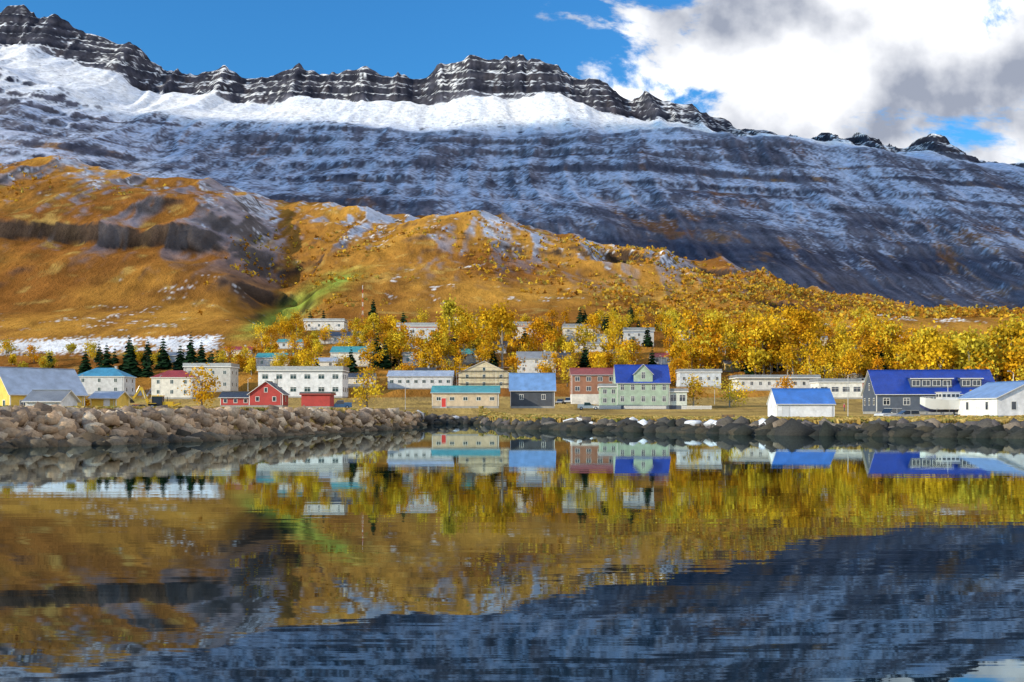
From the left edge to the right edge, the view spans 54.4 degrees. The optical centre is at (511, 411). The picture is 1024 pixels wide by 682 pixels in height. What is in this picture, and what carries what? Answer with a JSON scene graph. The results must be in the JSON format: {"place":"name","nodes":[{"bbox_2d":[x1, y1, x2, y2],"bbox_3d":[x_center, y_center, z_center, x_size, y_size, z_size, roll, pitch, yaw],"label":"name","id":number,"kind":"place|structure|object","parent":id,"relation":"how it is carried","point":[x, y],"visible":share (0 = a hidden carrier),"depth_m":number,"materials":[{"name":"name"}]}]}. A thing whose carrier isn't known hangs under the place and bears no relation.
{"place":"outdoors","nodes":[
{"label":"outdoors","id":0,"kind":"place"},
{"bbox_2d":[0,424,1023,681],"bbox_3d":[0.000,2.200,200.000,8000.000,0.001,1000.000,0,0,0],"label":"water","id":1,"kind":"structure","parent":0,"point":[452,552],"depth_m":14.89,"materials":[{"name":"blue liquid"}]},
{"bbox_2d":[0,5,1023,435],"bbox_3d":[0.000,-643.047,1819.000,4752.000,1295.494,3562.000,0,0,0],"label":"terrain","id":2,"kind":"structure","parent":0,"point":[550,153],"depth_m":1718.96,"materials":[{"name":"grey stone"}]},
{"bbox_2d":[0,367,87,405],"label":"yellow house","id":3,"kind":"structure","parent":2,"relation":"on","point":[18,385],"depth_m":141.91,"materials":[{"name":"paint"}]},
{"bbox_2d":[21,390,80,405],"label":"shed","id":4,"kind":"structure","parent":2,"relation":"on","point":[61,397],"depth_m":125.09,"materials":[{"name":"paint"}]},
{"bbox_2d":[78,366,136,395],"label":"grey house","id":5,"kind":"structure","parent":2,"relation":"on","point":[103,379],"depth_m":301.28,"materials":[{"name":"paint"}]},
{"bbox_2d":[87,391,131,405],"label":"yellow shed","id":6,"kind":"structure","parent":2,"relation":"on","point":[109,398],"depth_m":150.69,"materials":[{"name":"paint"}]},
{"bbox_2d":[130,387,181,406],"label":"backhoe loader","id":7,"kind":"object","parent":2,"relation":"on","point":[157,400],"visible":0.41,"depth_m":157.47,"materials":[{"name":"paint"}]},
{"bbox_2d":[150,368,200,398],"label":"house","id":8,"kind":"structure","parent":2,"relation":"on","point":[166,384],"depth_m":295.01,"materials":[{"name":"paint"}]},
{"bbox_2d":[167,350,186,362],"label":"house","id":9,"kind":"structure","parent":2,"relation":"on","point":[172,355],"depth_m":360.28,"materials":[{"name":"paint"}]},
{"bbox_2d":[182,363,239,391],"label":"apartment building","id":10,"kind":"structure","parent":2,"relation":"on","point":[226,374],"depth_m":308.95,"materials":[{"name":"paint"}]},
{"bbox_2d":[0,402,426,447],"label":"breakwater rocks","id":11,"kind":"object","parent":2,"relation":"on","point":[56,425],"visible":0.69,"depth_m":72.89,"materials":[{"name":"stone"}]},
{"bbox_2d":[0,405,427,414],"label":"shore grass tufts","id":12,"kind":"object","parent":2,"relation":"on","point":[342,410],"visible":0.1,"depth_m":81.89,"materials":[{"name":"brown plant"}]},
{"bbox_2d":[218,391,250,406],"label":"house","id":13,"kind":"structure","parent":2,"relation":"on","point":[235,398],"depth_m":201.00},
{"bbox_2d":[223,345,254,357],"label":"house","id":14,"kind":"structure","parent":2,"relation":"on","point":[238,348],"depth_m":371.30,"materials":[{"name":"paint"}]},
{"bbox_2d":[247,379,289,406],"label":"red house","id":15,"kind":"structure","parent":2,"relation":"on","point":[265,394],"depth_m":200.00,"materials":[{"name":"paint"}]},
{"bbox_2d":[255,351,294,368],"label":"house","id":16,"kind":"structure","parent":2,"relation":"on","point":[263,359],"depth_m":350.05,"materials":[{"name":"paint"}]},
{"bbox_2d":[277,337,305,348],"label":"house","id":17,"kind":"structure","parent":2,"relation":"on","point":[283,343],"depth_m":387.00,"materials":[{"name":"paint"}]},
{"bbox_2d":[257,366,348,397],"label":"apartment building","id":18,"kind":"structure","parent":2,"relation":"on","point":[294,381],"depth_m":300.00,"materials":[{"name":"paint"}]},
{"bbox_2d":[299,392,335,407],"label":"shed","id":19,"kind":"structure","parent":2,"relation":"on","point":[317,399],"depth_m":200.00,"materials":[{"name":"paint"}]},
{"bbox_2d":[303,318,347,330],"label":"house","id":20,"kind":"structure","parent":2,"relation":"on","point":[337,324],"depth_m":426.89,"materials":[{"name":"paint"}]},
{"bbox_2d":[311,356,339,365],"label":"house","id":21,"kind":"structure","parent":2,"relation":"on","point":[325,361],"depth_m":350.42,"materials":[{"name":"paint"}]},
{"bbox_2d":[318,330,366,344],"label":"house","id":22,"kind":"structure","parent":2,"relation":"on","point":[334,336],"depth_m":397.22,"materials":[{"name":"paint"}]},
{"bbox_2d":[334,400,351,407],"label":"blue pickup","id":23,"kind":"object","parent":2,"relation":"on","point":[340,403],"visible":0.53,"depth_m":206.19,"materials":[{"name":"paint"}]},
{"bbox_2d":[329,346,381,366],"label":"house","id":24,"kind":"structure","parent":2,"relation":"on","point":[336,350],"depth_m":353.71,"materials":[{"name":"paint"}]},
{"bbox_2d":[348,373,376,387],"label":"house","id":25,"kind":"structure","parent":2,"relation":"on","point":[352,377],"depth_m":318.20,"materials":[{"name":"paint"}]},
{"bbox_2d":[405,377,410,409],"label":"lamp post","id":26,"kind":"object","parent":2,"relation":"on","point":[405,392],"visible":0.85,"depth_m":239.96,"materials":[{"name":"metal"}]},
{"bbox_2d":[402,352,431,365],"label":"house","id":27,"kind":"structure","parent":2,"relation":"on","point":[407,357],"depth_m":355.56,"materials":[{"name":"paint"}]},
{"bbox_2d":[396,323,439,348],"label":"house","id":28,"kind":"structure","parent":2,"relation":"on","point":[419,326],"depth_m":386.99,"materials":[{"name":"paint"}]},
{"bbox_2d":[386,370,454,388],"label":"long grey house","id":29,"kind":"structure","parent":2,"relation":"on","point":[423,379],"depth_m":314.67,"materials":[{"name":"paint"}]},
{"bbox_2d":[410,366,436,369],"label":"house","id":30,"kind":"structure","parent":2,"relation":"on","point":[425,368],"depth_m":334.22,"materials":[{"name":"paint"}]},
{"bbox_2d":[433,354,454,366],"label":"house","id":31,"kind":"structure","parent":2,"relation":"on","point":[450,359],"depth_m":352.79,"materials":[{"name":"paint"}]},
{"bbox_2d":[448,331,472,344],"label":"house","id":32,"kind":"structure","parent":2,"relation":"on","point":[453,339],"depth_m":396.03,"materials":[{"name":"paint"}]},
{"bbox_2d":[430,386,500,407],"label":"long building","id":33,"kind":"structure","parent":2,"relation":"on","point":[462,396],"depth_m":230.00,"materials":[{"name":"paint"}]},
{"bbox_2d":[459,349,489,366],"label":"house","id":34,"kind":"structure","parent":2,"relation":"on","point":[468,359],"depth_m":359.33,"materials":[{"name":"paint"}]},
{"bbox_2d":[458,361,508,388],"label":"beige house","id":35,"kind":"structure","parent":2,"relation":"on","point":[481,378],"depth_m":314.67,"materials":[{"name":"paint"}]},
{"bbox_2d":[457,370,510,385],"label":"scaffolding","id":36,"kind":"object","parent":2,"relation":"on","point":[484,370],"visible":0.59,"depth_m":313.76,"materials":[{"name":"paint"}]},
{"bbox_2d":[489,339,507,353],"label":"house","id":37,"kind":"structure","parent":2,"relation":"on","point":[504,351],"depth_m":378.39,"materials":[{"name":"paint"}]},
{"bbox_2d":[0,294,1023,407],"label":"autumn trees","id":38,"kind":"object","parent":2,"relation":"on","point":[759,347],"visible":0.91,"depth_m":345.62,"materials":[{"name":"yellow plant"}]},
{"bbox_2d":[0,157,1023,319],"bbox_3d":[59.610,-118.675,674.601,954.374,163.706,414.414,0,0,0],"label":"hill shrubs","id":39,"kind":"object","parent":2,"relation":"on","point":[940,311],"visible":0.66,"depth_m":640.41,"materials":[{"name":"plant"}]},
{"bbox_2d":[45,299,1004,377],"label":"spruce trees","id":40,"kind":"object","parent":2,"relation":"on","point":[129,365],"visible":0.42,"depth_m":349.09,"materials":[{"name":"plant"}]},
{"bbox_2d":[513,322,536,338],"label":"house","id":41,"kind":"structure","parent":2,"relation":"on","point":[519,328],"depth_m":409.17,"materials":[{"name":"paint"}]},
{"bbox_2d":[509,373,555,407],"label":"charcoal house","id":42,"kind":"structure","parent":2,"relation":"on","point":[532,390],"depth_m":235.03,"materials":[{"name":"paint"}]},
{"bbox_2d":[516,350,556,372],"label":"house","id":43,"kind":"structure","parent":2,"relation":"on","point":[530,357],"depth_m":340.52,"materials":[{"name":"paint"}]},
{"bbox_2d":[555,399,563,403],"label":"silver car","id":44,"kind":"object","parent":2,"relation":"on","point":[560,401],"visible":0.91,"depth_m":267.21,"materials":[{"name":"paint"}]},
{"bbox_2d":[556,351,570,370],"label":"house","id":45,"kind":"structure","parent":2,"relation":"on","point":[563,354],"depth_m":347.20,"materials":[{"name":"paint"}]},
{"bbox_2d":[564,397,570,403],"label":"white car","id":46,"kind":"object","parent":2,"relation":"on","point":[567,400],"visible":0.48,"depth_m":267.60,"materials":[{"name":"paint"}]},
{"bbox_2d":[562,324,600,341],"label":"house","id":47,"kind":"structure","parent":2,"relation":"on","point":[569,330],"depth_m":403.09,"materials":[{"name":"paint"}]},
{"bbox_2d":[577,402,598,409],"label":"pickup truck","id":48,"kind":"object","parent":2,"relation":"on","point":[585,405],"visible":1,"depth_m":240.12,"materials":[{"name":"paint"}]},
{"bbox_2d":[572,342,606,351],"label":"house","id":49,"kind":"structure","parent":2,"relation":"on","point":[590,344],"depth_m":380.49,"materials":[{"name":"paint"}]},
{"bbox_2d":[569,368,613,404],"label":"brown house","id":50,"kind":"structure","parent":2,"relation":"on","point":[584,382],"depth_m":262.00,"materials":[{"name":"paint"}]},
{"bbox_2d":[597,384,616,408],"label":"annex","id":51,"kind":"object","parent":2,"relation":"on","point":[608,394],"depth_m":251.00,"materials":[{"name":"green paint"}]},
{"bbox_2d":[595,334,621,343],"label":"house","id":52,"kind":"structure","parent":2,"relation":"on","point":[599,339],"depth_m":395.73,"materials":[{"name":"paint"}]},
{"bbox_2d":[596,405,620,408],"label":"picket fence","id":53,"kind":"object","parent":2,"relation":"on","point":[600,406],"visible":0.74,"depth_m":245.99,"materials":[{"name":"paint"}]},
{"bbox_2d":[622,327,654,346],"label":"house","id":54,"kind":"structure","parent":2,"relation":"on","point":[634,332],"depth_m":391.46,"materials":[{"name":"paint"}]},
{"bbox_2d":[612,364,670,408],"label":"school house","id":55,"kind":"structure","parent":2,"relation":"on","point":[642,385],"depth_m":250.00,"materials":[{"name":"paint"}]},
{"bbox_2d":[625,406,664,408],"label":"picket fence","id":56,"kind":"object","parent":2,"relation":"on","point":[631,407],"visible":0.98,"depth_m":245.49,"materials":[{"name":"paint"}]},
{"bbox_2d":[649,351,671,364],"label":"house","id":57,"kind":"structure","parent":2,"relation":"on","point":[661,360],"depth_m":356.50,"materials":[{"name":"paint"}]},
{"bbox_2d":[669,388,688,408],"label":"annex","id":58,"kind":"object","parent":2,"relation":"on","point":[677,398],"depth_m":251.00,"materials":[{"name":"white paint"}]},
{"bbox_2d":[682,405,711,408],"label":"picket fence","id":59,"kind":"object","parent":2,"relation":"on","point":[694,407],"visible":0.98,"depth_m":246.99,"materials":[{"name":"paint"}]},
{"bbox_2d":[675,369,721,388],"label":"house","id":60,"kind":"structure","parent":2,"relation":"on","point":[683,375],"depth_m":319.40,"materials":[{"name":"paint"}]},
{"bbox_2d":[411,410,1023,438],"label":"shore rocks","id":61,"kind":"object","parent":2,"relation":"on","point":[1013,428],"visible":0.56,"depth_m":93.77,"materials":[{"name":"grey stone"}]},
{"bbox_2d":[721,360,742,371],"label":"house","id":62,"kind":"structure","parent":2,"relation":"on","point":[726,364],"depth_m":345.25,"materials":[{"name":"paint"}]},
{"bbox_2d":[478,406,1023,424],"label":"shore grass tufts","id":63,"kind":"object","parent":2,"relation":"on","point":[559,418],"visible":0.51,"depth_m":121.02,"materials":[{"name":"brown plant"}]},
{"bbox_2d":[728,375,820,390],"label":"house","id":64,"kind":"structure","parent":2,"relation":"on","point":[760,382],"depth_m":311.21,"materials":[{"name":"paint"}]},
{"bbox_2d":[766,388,835,416],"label":"boathouse","id":65,"kind":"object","parent":2,"relation":"on","point":[802,402],"depth_m":137.44,"materials":[{"name":"paint"}]},
{"bbox_2d":[799,336,827,344],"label":"house","id":66,"kind":"structure","parent":2,"relation":"on","point":[826,337],"depth_m":393.73,"materials":[{"name":"paint"}]},
{"bbox_2d":[809,378,863,398],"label":"house","id":67,"kind":"structure","parent":2,"relation":"on","point":[845,388],"depth_m":295.01,"materials":[{"name":"paint"}]},
{"bbox_2d":[825,367,860,377],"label":"house","id":68,"kind":"structure","parent":2,"relation":"on","point":[854,376],"depth_m":334.13,"materials":[{"name":"paint"}]},
{"bbox_2d":[874,408,901,415],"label":"white suv","id":69,"kind":"object","parent":2,"relation":"on","point":[888,411],"visible":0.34,"depth_m":159.47,"materials":[{"name":"paint"}]},
{"bbox_2d":[885,410,919,416],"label":"car","id":70,"kind":"object","parent":2,"relation":"on","point":[904,413],"visible":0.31,"depth_m":150.25,"materials":[{"name":"paint"}]},
{"bbox_2d":[860,369,994,413],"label":"house","id":71,"kind":"structure","parent":2,"relation":"on","point":[902,389],"depth_m":191.60,"materials":[{"name":"paint"}]},
{"bbox_2d":[912,392,960,416],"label":"boat on trailer","id":72,"kind":"object","parent":2,"relation":"on","point":[942,402],"visible":0.63,"depth_m":138.17,"materials":[{"name":"paint"}]},
{"bbox_2d":[956,381,1023,416],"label":"white house","id":73,"kind":"structure","parent":2,"relation":"on","point":[1003,398],"depth_m":131.59,"materials":[{"name":"paint"}]},
{"bbox_2d":[0,0,1023,163],"label":"sky","id":74,"kind":"structure","parent":0,"point":[898,73],"materials":[{"name":"blue"}]}
]}

